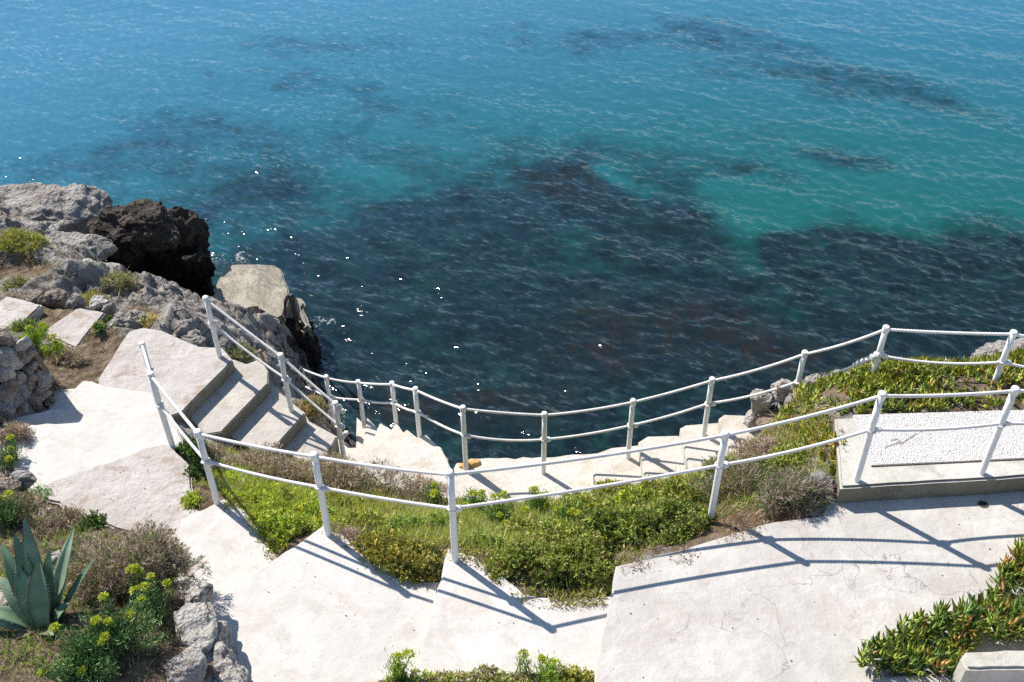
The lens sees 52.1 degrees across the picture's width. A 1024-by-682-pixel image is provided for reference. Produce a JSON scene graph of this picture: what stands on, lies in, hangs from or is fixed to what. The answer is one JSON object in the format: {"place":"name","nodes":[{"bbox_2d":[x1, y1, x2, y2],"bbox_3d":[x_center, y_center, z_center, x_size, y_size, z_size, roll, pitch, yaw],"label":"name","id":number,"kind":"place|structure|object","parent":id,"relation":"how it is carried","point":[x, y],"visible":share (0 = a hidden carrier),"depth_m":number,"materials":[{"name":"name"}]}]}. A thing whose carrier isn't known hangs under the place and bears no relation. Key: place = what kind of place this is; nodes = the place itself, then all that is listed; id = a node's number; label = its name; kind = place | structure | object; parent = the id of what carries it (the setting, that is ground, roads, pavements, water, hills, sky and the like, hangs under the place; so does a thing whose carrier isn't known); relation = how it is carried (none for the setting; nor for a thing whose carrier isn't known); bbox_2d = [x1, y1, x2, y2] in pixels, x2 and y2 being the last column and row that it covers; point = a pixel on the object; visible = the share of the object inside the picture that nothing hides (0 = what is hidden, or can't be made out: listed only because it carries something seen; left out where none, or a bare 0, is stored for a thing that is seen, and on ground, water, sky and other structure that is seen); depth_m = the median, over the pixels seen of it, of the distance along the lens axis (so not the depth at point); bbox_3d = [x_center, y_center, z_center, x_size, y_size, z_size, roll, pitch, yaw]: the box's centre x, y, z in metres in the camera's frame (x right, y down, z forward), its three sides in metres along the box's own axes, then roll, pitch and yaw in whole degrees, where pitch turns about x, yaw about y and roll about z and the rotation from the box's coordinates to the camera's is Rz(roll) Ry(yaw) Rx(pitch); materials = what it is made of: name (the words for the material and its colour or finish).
{"place":"outdoors","nodes":[
{"label":"outdoors","id":0,"kind":"place"},
{"bbox_2d":[0,238,148,378],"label":"grass","id":1,"kind":"structure","parent":0,"point":[70,309],"depth_m":13.34,"materials":[{"name":"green plant"}]},
{"bbox_2d":[0,0,1023,468],"bbox_3d":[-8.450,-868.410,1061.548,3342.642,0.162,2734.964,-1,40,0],"label":"sea","id":2,"kind":"structure","parent":0,"point":[536,206],"depth_m":22.07,"materials":[{"name":"blue liquid"}]},
{"bbox_2d":[0,195,1023,681],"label":"rocky shore","id":3,"kind":"structure","parent":0,"point":[176,311],"depth_m":12.04,"materials":[{"name":"grey stone"}]},
{"bbox_2d":[0,490,25,527],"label":"samphire plant","id":4,"kind":"object","parent":3,"relation":"on","point":[7,513],"visible":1,"depth_m":9.19,"materials":[{"name":"green plant"}]},
{"bbox_2d":[0,434,25,469],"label":"samphire plant","id":5,"kind":"object","parent":3,"relation":"on","point":[9,455],"visible":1,"depth_m":10.17,"materials":[{"name":"green plant"}]},
{"bbox_2d":[0,420,37,446],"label":"shrub","id":6,"kind":"object","parent":3,"relation":"on","point":[19,430],"visible":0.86,"depth_m":10.44,"materials":[{"name":"brown plant"}]},
{"bbox_2d":[0,297,44,328],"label":"flagstone","id":7,"kind":"object","parent":3,"relation":"on","point":[13,308],"visible":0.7,"depth_m":12.89,"materials":[{"name":"stone"}]},
{"bbox_2d":[9,470,36,491],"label":"boulder","id":8,"kind":"object","parent":3,"relation":"on","point":[27,479],"visible":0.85,"depth_m":9.81,"materials":[{"name":"grey stone"}]},
{"bbox_2d":[0,487,48,527],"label":"shrub","id":9,"kind":"object","parent":3,"relation":"on","point":[31,504],"visible":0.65,"depth_m":9.41,"materials":[{"name":"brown plant"}]},
{"bbox_2d":[0,226,49,258],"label":"shrub","id":10,"kind":"object","parent":3,"relation":"on","point":[14,238],"visible":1,"depth_m":14.46,"materials":[{"name":"green plant"}]},
{"bbox_2d":[0,328,57,423],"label":"dry stone wall","id":11,"kind":"structure","parent":3,"relation":"on","point":[24,377],"depth_m":10.87,"materials":[{"name":"grey stone"}]},
{"bbox_2d":[17,319,52,348],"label":"samphire plant","id":12,"kind":"object","parent":3,"relation":"on","point":[37,339],"visible":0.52,"depth_m":12.23,"materials":[{"name":"green plant"}]},
{"bbox_2d":[0,515,94,639],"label":"agave","id":13,"kind":"object","parent":3,"relation":"on","point":[32,587],"visible":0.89,"depth_m":7.97,"materials":[{"name":"green plant"}]},
{"bbox_2d":[37,288,69,307],"bbox_3d":[-5.798,-0.521,13.287,0.397,0.280,0.317,-1,40,0],"label":"boulder","id":14,"kind":"object","parent":3,"relation":"on","point":[57,297],"visible":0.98,"depth_m":13.18,"materials":[{"name":"stone"}]},
{"bbox_2d":[20,502,88,540],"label":"shrub","id":15,"kind":"object","parent":3,"relation":"on","point":[71,514],"visible":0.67,"depth_m":9.24,"materials":[{"name":"brown plant"}]},
{"bbox_2d":[0,182,112,233],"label":"boulder","id":16,"kind":"object","parent":3,"relation":"on","point":[73,207],"visible":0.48,"depth_m":17.53,"materials":[{"name":"grey stone"}]},
{"bbox_2d":[43,346,91,368],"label":"shrub","id":17,"kind":"object","parent":3,"relation":"on","point":[71,356],"visible":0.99,"depth_m":12.07,"materials":[{"name":"brown plant"}]},
{"bbox_2d":[25,635,120,681],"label":"samphire plant","id":18,"kind":"object","parent":3,"relation":"on","point":[83,671],"visible":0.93,"depth_m":7.46,"materials":[{"name":"green plant"}]},
{"bbox_2d":[45,308,105,348],"bbox_3d":[-5.263,-0.134,12.762,0.601,0.160,0.678,19,43,21],"label":"flagstone","id":19,"kind":"object","parent":3,"relation":"on","point":[71,328],"visible":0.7,"depth_m":12.69,"materials":[{"name":"stone"}]},
{"bbox_2d":[41,230,118,261],"bbox_3d":[-6.732,-1.274,15.796,1.490,0.644,1.005,8,41,10],"label":"boulder","id":20,"kind":"object","parent":3,"relation":"on","point":[102,248],"visible":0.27,"depth_m":15.68,"materials":[{"name":"grey stone"}]},
{"bbox_2d":[11,408,159,424],"bbox_3d":[-4.384,0.995,11.027,1.684,0.430,0.405,-1,40,0],"label":"path step","id":21,"kind":"object","parent":3,"relation":"on","point":[60,416],"visible":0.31,"depth_m":10.95,"materials":[{"name":"concrete"}]},
{"bbox_2d":[73,509,107,533],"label":"shrub","id":22,"kind":"object","parent":3,"relation":"on","point":[92,520],"visible":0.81,"depth_m":9.21,"materials":[{"name":"green plant"}]},
{"bbox_2d":[0,498,185,680],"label":"grass","id":23,"kind":"structure","parent":3,"relation":"on","point":[46,539],"depth_m":7.93,"materials":[{"name":"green plant"}]},
{"bbox_2d":[3,413,183,491],"bbox_3d":[-4.139,1.319,10.447,1.833,0.470,1.114,-4,40,-5],"label":"path step","id":24,"kind":"object","parent":3,"relation":"on","point":[54,452],"visible":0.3,"depth_m":10.43,"materials":[{"name":"concrete"}]},
{"bbox_2d":[48,381,156,409],"bbox_3d":[-4.393,0.794,11.456,1.272,0.390,0.670,-1,40,0],"label":"path step","id":25,"kind":"object","parent":3,"relation":"on","point":[87,395],"visible":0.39,"depth_m":11.36,"materials":[{"name":"concrete"}]},
{"bbox_2d":[42,580,170,679],"bbox_3d":[-2.961,2.148,7.637,0.843,0.453,0.617,-18,43,-20],"label":"samphire plant","id":26,"kind":"object","parent":3,"relation":"on","point":[113,636],"visible":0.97,"depth_m":7.62,"materials":[{"name":"green plant"}]},
{"bbox_2d":[36,445,198,547],"bbox_3d":[-3.248,1.637,9.836,2.293,0.450,1.114,21,44,24],"label":"path step","id":27,"kind":"object","parent":3,"relation":"on","point":[96,488],"visible":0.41,"depth_m":9.78,"materials":[{"name":"concrete"}]},
{"bbox_2d":[98,269,143,293],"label":"shrub","id":28,"kind":"object","parent":3,"relation":"on","point":[124,278],"visible":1,"depth_m":13.79,"materials":[{"name":"green plant"}]},
{"bbox_2d":[107,309,146,328],"bbox_3d":[-4.682,-0.224,12.752,0.484,0.304,0.366,-1,40,0],"label":"boulder","id":29,"kind":"object","parent":3,"relation":"on","point":[124,318],"visible":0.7,"depth_m":12.66,"materials":[{"name":"grey stone"}]},
{"bbox_2d":[53,518,214,609],"bbox_3d":[-3.137,1.808,8.413,1.450,0.626,0.940,-1,40,0],"label":"shrub","id":30,"kind":"object","parent":3,"relation":"on","point":[160,550],"visible":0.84,"depth_m":8.37,"materials":[{"name":"grey plant"}]},
{"bbox_2d":[87,198,215,292],"bbox_3d":[-6.090,-1.428,17.950,1.912,2.560,1.799,-1,40,0],"label":"boulder","id":31,"kind":"object","parent":3,"relation":"on","point":[156,238],"visible":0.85,"depth_m":17.51,"materials":[{"name":"black stone"}]},
{"bbox_2d":[129,572,177,623],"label":"samphire plant","id":32,"kind":"object","parent":3,"relation":"on","point":[157,603],"visible":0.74,"depth_m":8.01,"materials":[{"name":"green plant"}]},
{"bbox_2d":[98,328,234,421],"bbox_3d":[-4.063,0.483,12.053,1.458,0.400,1.263,14,42,17],"label":"landing","id":33,"kind":"object","parent":3,"relation":"on","point":[191,379],"visible":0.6,"depth_m":11.94,"materials":[{"name":"concrete"}]},
{"bbox_2d":[174,436,210,462],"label":"shrub","id":34,"kind":"object","parent":3,"relation":"on","point":[187,449],"visible":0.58,"depth_m":10.29,"materials":[{"name":"green plant"}]},
{"bbox_2d":[163,582,250,681],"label":"rock ledge","id":35,"kind":"object","parent":3,"relation":"on","point":[204,634],"visible":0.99,"depth_m":7.83,"materials":[{"name":"stone"}]},
{"bbox_2d":[194,440,231,472],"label":"shrub","id":36,"kind":"object","parent":3,"relation":"on","point":[215,450],"visible":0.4,"depth_m":10.46,"materials":[{"name":"brown plant"}]},
{"bbox_2d":[175,499,278,602],"bbox_3d":[-2.466,2.047,9.123,0.937,0.420,1.382,-21,44,-23],"label":"path step","id":37,"kind":"object","parent":3,"relation":"on","point":[224,540],"visible":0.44,"depth_m":9.10,"materials":[{"name":"concrete"}]},
{"bbox_2d":[213,264,312,336],"bbox_3d":[-4.135,-0.116,18.090,1.682,1.900,1.542,-1,40,0],"label":"boulder","id":38,"kind":"object","parent":3,"relation":"on","point":[264,288],"visible":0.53,"depth_m":17.51,"materials":[{"name":"beige stone"}]},
{"bbox_2d":[223,439,304,482],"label":"shrub","id":39,"kind":"object","parent":3,"relation":"on","point":[262,456],"visible":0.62,"depth_m":10.90,"materials":[{"name":"brown plant"}]},
{"bbox_2d":[190,360,339,462],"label":"concrete stairs","id":40,"kind":"structure","parent":3,"relation":"on","point":[246,403],"depth_m":11.75,"materials":[{"name":"beige concrete"}]},
{"bbox_2d":[202,295,348,458],"bbox_3d":[-2.622,0.433,11.676,1.889,1.598,0.127,21,44,24],"label":"metal railing","id":41,"kind":"object","parent":40,"relation":"on","point":[337,407],"visible":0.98,"depth_m":11.54,"materials":[{"name":"white metal"}]},
{"bbox_2d":[217,464,343,555],"bbox_3d":[-2.193,1.481,9.967,1.048,0.968,1.863,-28,47,-29],"label":"ground cover","id":42,"kind":"object","parent":3,"relation":"on","point":[271,485],"visible":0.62,"depth_m":9.74,"materials":[{"name":"green plant"}]},
{"bbox_2d":[254,507,322,545],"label":"shrub","id":43,"kind":"object","parent":3,"relation":"on","point":[281,518],"visible":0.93,"depth_m":9.19,"materials":[{"name":"green plant"}]},
{"bbox_2d":[286,312,321,366],"bbox_3d":[-3.540,0.066,17.576,0.717,1.170,1.011,-1,40,0],"label":"boulder","id":44,"kind":"object","parent":3,"relation":"on","point":[307,344],"visible":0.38,"depth_m":17.19,"materials":[{"name":"black stone"}]},
{"bbox_2d":[292,392,330,424],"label":"shrub","id":45,"kind":"object","parent":3,"relation":"on","point":[308,408],"visible":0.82,"depth_m":12.48,"materials":[{"name":"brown plant"}]},
{"bbox_2d":[290,498,335,518],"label":"shrub","id":46,"kind":"object","parent":3,"relation":"on","point":[314,505],"visible":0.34,"depth_m":9.61,"materials":[{"name":"green plant"}]},
{"bbox_2d":[274,449,366,491],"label":"shrub","id":47,"kind":"object","parent":3,"relation":"on","point":[331,482],"visible":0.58,"depth_m":10.90,"materials":[{"name":"brown plant"}]},
{"bbox_2d":[212,526,439,681],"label":"path landing","id":48,"kind":"object","parent":3,"relation":"on","point":[283,630],"visible":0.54,"depth_m":8.39,"materials":[{"name":"concrete"}]},
{"bbox_2d":[336,508,387,528],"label":"shrub","id":49,"kind":"object","parent":3,"relation":"on","point":[363,515],"visible":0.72,"depth_m":9.46,"materials":[{"name":"green plant"}]},
{"bbox_2d":[328,458,414,495],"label":"shrub","id":50,"kind":"object","parent":3,"relation":"on","point":[391,475],"visible":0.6,"depth_m":11.01,"materials":[{"name":"brown plant"}]},
{"bbox_2d":[344,527,412,566],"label":"shrub","id":51,"kind":"object","parent":3,"relation":"on","point":[368,539],"visible":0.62,"depth_m":8.93,"materials":[{"name":"green plant"}]},
{"bbox_2d":[264,481,516,553],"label":"grass","id":52,"kind":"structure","parent":3,"relation":"on","point":[401,510],"depth_m":9.81,"materials":[{"name":"green plant"}]},
{"bbox_2d":[379,645,419,681],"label":"samphire plant","id":53,"kind":"object","parent":3,"relation":"on","point":[398,666],"visible":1,"depth_m":7.66,"materials":[{"name":"green plant"}]},
{"bbox_2d":[379,513,423,534],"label":"shrub","id":54,"kind":"object","parent":3,"relation":"on","point":[400,518],"visible":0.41,"depth_m":9.45,"materials":[{"name":"green plant"}]},
{"bbox_2d":[338,418,477,499],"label":"winding stairs","id":55,"kind":"structure","parent":3,"relation":"on","point":[396,445],"depth_m":12.01,"materials":[{"name":"concrete"}]},
{"bbox_2d":[370,536,447,585],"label":"shrub","id":56,"kind":"object","parent":3,"relation":"on","point":[396,554],"visible":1,"depth_m":8.67,"materials":[{"name":"green plant"}]},
{"bbox_2d":[220,496,606,609],"bbox_3d":[-0.989,1.852,8.803,3.636,0.368,0.559,13,42,15],"label":"ground cover","id":57,"kind":"object","parent":3,"relation":"on","point":[231,504],"visible":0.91,"depth_m":8.64,"materials":[{"name":"green plant"}]},
{"bbox_2d":[392,469,447,502],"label":"shrub","id":58,"kind":"object","parent":3,"relation":"on","point":[419,482],"visible":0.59,"depth_m":11.06,"materials":[{"name":"brown plant"}]},
{"bbox_2d":[386,666,454,681],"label":"shrub","id":59,"kind":"object","parent":3,"relation":"on","point":[422,678],"visible":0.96,"depth_m":7.74,"materials":[{"name":"green plant"}]},
{"bbox_2d":[444,663,511,681],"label":"shrub","id":60,"kind":"object","parent":3,"relation":"on","point":[483,675],"visible":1,"depth_m":7.73,"materials":[{"name":"green plant"}]},
{"bbox_2d":[460,527,506,550],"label":"shrub","id":61,"kind":"object","parent":3,"relation":"on","point":[492,537],"visible":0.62,"depth_m":8.98,"materials":[{"name":"green plant"}]},
{"bbox_2d":[378,668,593,681],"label":"ground cover","id":62,"kind":"object","parent":3,"relation":"on","point":[453,679],"visible":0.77,"depth_m":7.76,"materials":[{"name":"green plant"}]},
{"bbox_2d":[473,489,518,529],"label":"samphire plant","id":63,"kind":"object","parent":3,"relation":"on","point":[499,513],"visible":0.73,"depth_m":9.92,"materials":[{"name":"green plant"}]},
{"bbox_2d":[176,392,830,595],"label":"dry stems","id":64,"kind":"object","parent":3,"relation":"on","point":[426,509],"visible":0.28,"depth_m":9.80,"materials":[{"name":"brown plant"}]},
{"bbox_2d":[186,400,836,598],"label":"grass","id":65,"kind":"structure","parent":3,"relation":"on","point":[721,503],"depth_m":9.66,"materials":[{"name":"green plant"}]},
{"bbox_2d":[417,549,610,679],"bbox_3d":[0.081,2.364,8.243,1.565,0.320,1.280,8,41,11],"label":"terrace landing","id":66,"kind":"object","parent":3,"relation":"on","point":[473,606],"visible":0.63,"depth_m":8.15,"materials":[{"name":"concrete"}]},
{"bbox_2d":[496,513,540,534],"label":"shrub","id":67,"kind":"object","parent":3,"relation":"on","point":[518,522],"visible":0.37,"depth_m":9.65,"materials":[{"name":"green plant"}]},
{"bbox_2d":[221,494,821,610],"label":"soil litter","id":68,"kind":"object","parent":3,"relation":"on","point":[683,549],"visible":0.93,"depth_m":8.63,"materials":[{"name":"brown soil"}]},
{"bbox_2d":[480,533,568,596],"bbox_3d":[0.084,1.859,8.633,0.771,0.326,0.615,-1,40,0],"label":"shrub","id":69,"kind":"object","parent":3,"relation":"on","point":[553,565],"visible":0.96,"depth_m":8.58,"materials":[{"name":"green plant"}]},
{"bbox_2d":[520,486,556,515],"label":"samphire plant","id":70,"kind":"object","parent":3,"relation":"on","point":[537,502],"visible":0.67,"depth_m":10.55,"materials":[{"name":"green plant"}]},
{"bbox_2d":[529,649,566,681],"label":"samphire plant","id":71,"kind":"object","parent":3,"relation":"on","point":[548,672],"visible":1,"depth_m":7.73,"materials":[{"name":"green plant"}]},
{"bbox_2d":[520,514,583,557],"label":"shrub","id":72,"kind":"object","parent":3,"relation":"on","point":[547,530],"visible":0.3,"depth_m":9.23,"materials":[{"name":"green plant"}]},
{"bbox_2d":[455,494,681,559],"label":"grass","id":73,"kind":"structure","parent":3,"relation":"on","point":[528,516],"depth_m":9.85,"materials":[{"name":"green plant"}]},
{"bbox_2d":[553,493,588,524],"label":"samphire plant","id":74,"kind":"object","parent":3,"relation":"on","point":[572,511],"visible":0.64,"depth_m":9.98,"materials":[{"name":"green plant"}]},
{"bbox_2d":[525,529,620,597],"bbox_3d":[0.572,1.875,8.706,0.783,0.432,0.756,-31,49,-31],"label":"shrub","id":75,"kind":"object","parent":3,"relation":"on","point":[579,546],"visible":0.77,"depth_m":8.65,"materials":[{"name":"green plant"}]},
{"bbox_2d":[554,663,594,681],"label":"shrub","id":76,"kind":"object","parent":3,"relation":"on","point":[575,675],"visible":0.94,"depth_m":7.76,"materials":[{"name":"green plant"}]},
{"bbox_2d":[565,491,617,518],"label":"shrub","id":77,"kind":"object","parent":3,"relation":"on","point":[586,498],"visible":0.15,"depth_m":10.24,"materials":[{"name":"green plant"}]},
{"bbox_2d":[577,503,667,561],"bbox_3d":[0.979,1.626,9.058,0.840,0.391,0.612,-1,40,0],"label":"shrub","id":78,"kind":"object","parent":3,"relation":"on","point":[605,519],"visible":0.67,"depth_m":9.01,"materials":[{"name":"green plant"}]},
{"bbox_2d":[606,483,664,510],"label":"shrub","id":79,"kind":"object","parent":3,"relation":"on","point":[638,494],"visible":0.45,"depth_m":10.17,"materials":[{"name":"green plant"}]},
{"bbox_2d":[299,324,1023,474],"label":"rope railing","id":80,"kind":"object","parent":3,"relation":"on","point":[877,355],"visible":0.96,"depth_m":11.34,"materials":[{"name":"white metal"}]},
{"bbox_2d":[629,497,717,545],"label":"shrub","id":81,"kind":"object","parent":3,"relation":"on","point":[662,516],"visible":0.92,"depth_m":8.93,"materials":[{"name":"green plant"}]},
{"bbox_2d":[593,415,760,485],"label":"rising stairs","id":82,"kind":"structure","parent":3,"relation":"on","point":[636,465],"depth_m":11.59,"materials":[{"name":"concrete"}]},
{"bbox_2d":[661,472,710,507],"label":"shrub","id":83,"kind":"object","parent":3,"relation":"on","point":[680,491],"visible":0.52,"depth_m":9.64,"materials":[{"name":"green plant"}]},
{"bbox_2d":[686,449,781,504],"bbox_3d":[2.030,1.223,9.405,0.907,0.501,0.676,-1,40,0],"label":"shrub","id":84,"kind":"object","parent":3,"relation":"on","point":[739,471],"visible":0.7,"depth_m":9.36,"materials":[{"name":"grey plant"}]},
{"bbox_2d":[743,409,757,427],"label":"boulder","id":85,"kind":"object","parent":3,"relation":"on","point":[749,421],"visible":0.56,"depth_m":11.30,"materials":[{"name":"stone"}]},
{"bbox_2d":[750,388,771,418],"bbox_3d":[2.640,0.668,11.216,0.220,0.394,0.259,-1,40,0],"label":"boulder","id":86,"kind":"object","parent":85,"relation":"on","point":[760,403],"visible":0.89,"depth_m":11.09,"materials":[{"name":"stone"}]},
{"bbox_2d":[727,433,778,467],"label":"shrub","id":87,"kind":"object","parent":3,"relation":"on","point":[765,446],"visible":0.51,"depth_m":9.91,"materials":[{"name":"grey plant"}]},
{"bbox_2d":[771,378,794,401],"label":"boulder","id":88,"kind":"object","parent":3,"relation":"on","point":[779,394],"visible":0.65,"depth_m":10.91,"materials":[{"name":"stone"}]},
{"bbox_2d":[757,439,812,473],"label":"shrub","id":89,"kind":"object","parent":3,"relation":"on","point":[790,462],"visible":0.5,"depth_m":9.40,"materials":[{"name":"green plant"}]},
{"bbox_2d":[752,464,825,520],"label":"shrub","id":90,"kind":"object","parent":3,"relation":"on","point":[788,483],"visible":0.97,"depth_m":8.87,"materials":[{"name":"grey plant"}]},
{"bbox_2d":[772,392,848,476],"bbox_3d":[2.822,1.145,9.990,0.490,1.511,1.500,-1,40,0],"label":"ice plant carpet","id":91,"kind":"object","parent":3,"relation":"on","point":[832,435],"visible":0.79,"depth_m":9.72,"materials":[{"name":"green plant"}]},
{"bbox_2d":[786,471,838,509],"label":"shrub","id":92,"kind":"object","parent":3,"relation":"on","point":[823,500],"visible":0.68,"depth_m":8.88,"materials":[{"name":"grey plant"}]},
{"bbox_2d":[798,470,835,498],"bbox_3d":[2.628,1.279,9.048,0.406,0.338,0.291,-1,40,0],"label":"boulder","id":93,"kind":"object","parent":3,"relation":"on","point":[821,474],"visible":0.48,"depth_m":8.94,"materials":[{"name":"grey stone"}]},
{"bbox_2d":[791,346,1023,415],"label":"ice plant carpet","id":94,"kind":"object","parent":3,"relation":"on","point":[884,374],"visible":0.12,"depth_m":9.88,"materials":[{"name":"green plant"}]},
{"bbox_2d":[832,410,1023,502],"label":"raised platform","id":95,"kind":"structure","parent":3,"relation":"on","point":[928,464],"depth_m":9.05,"materials":[{"name":"concrete"}]},
{"bbox_2d":[852,533,1023,681],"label":"ice plant carpet","id":96,"kind":"object","parent":3,"relation":"on","point":[993,614],"visible":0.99,"depth_m":7.77,"materials":[{"name":"green plant"}]},
{"bbox_2d":[856,651,1023,681],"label":"kerb wall","id":97,"kind":"structure","parent":3,"relation":"on","point":[1002,666],"depth_m":7.40,"materials":[{"name":"concrete"}]},
{"bbox_2d":[970,337,1023,357],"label":"boulder","id":98,"kind":"object","parent":3,"relation":"on","point":[989,348],"visible":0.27,"depth_m":11.74,"materials":[{"name":"grey stone"}]},
{"bbox_2d":[453,453,596,502],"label":"path","id":99,"kind":"structure","parent":0,"point":[560,477],"depth_m":11.90,"materials":[{"name":"concrete"}]},
{"bbox_2d":[594,491,1023,681],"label":"terrace","id":100,"kind":"structure","parent":0,"point":[856,572],"depth_m":8.25,"materials":[{"name":"concrete"}]},
{"bbox_2d":[138,341,1023,562],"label":"rope railing","id":101,"kind":"object","parent":100,"relation":"on","point":[870,431],"visible":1,"depth_m":8.49,"materials":[{"name":"white metal"}]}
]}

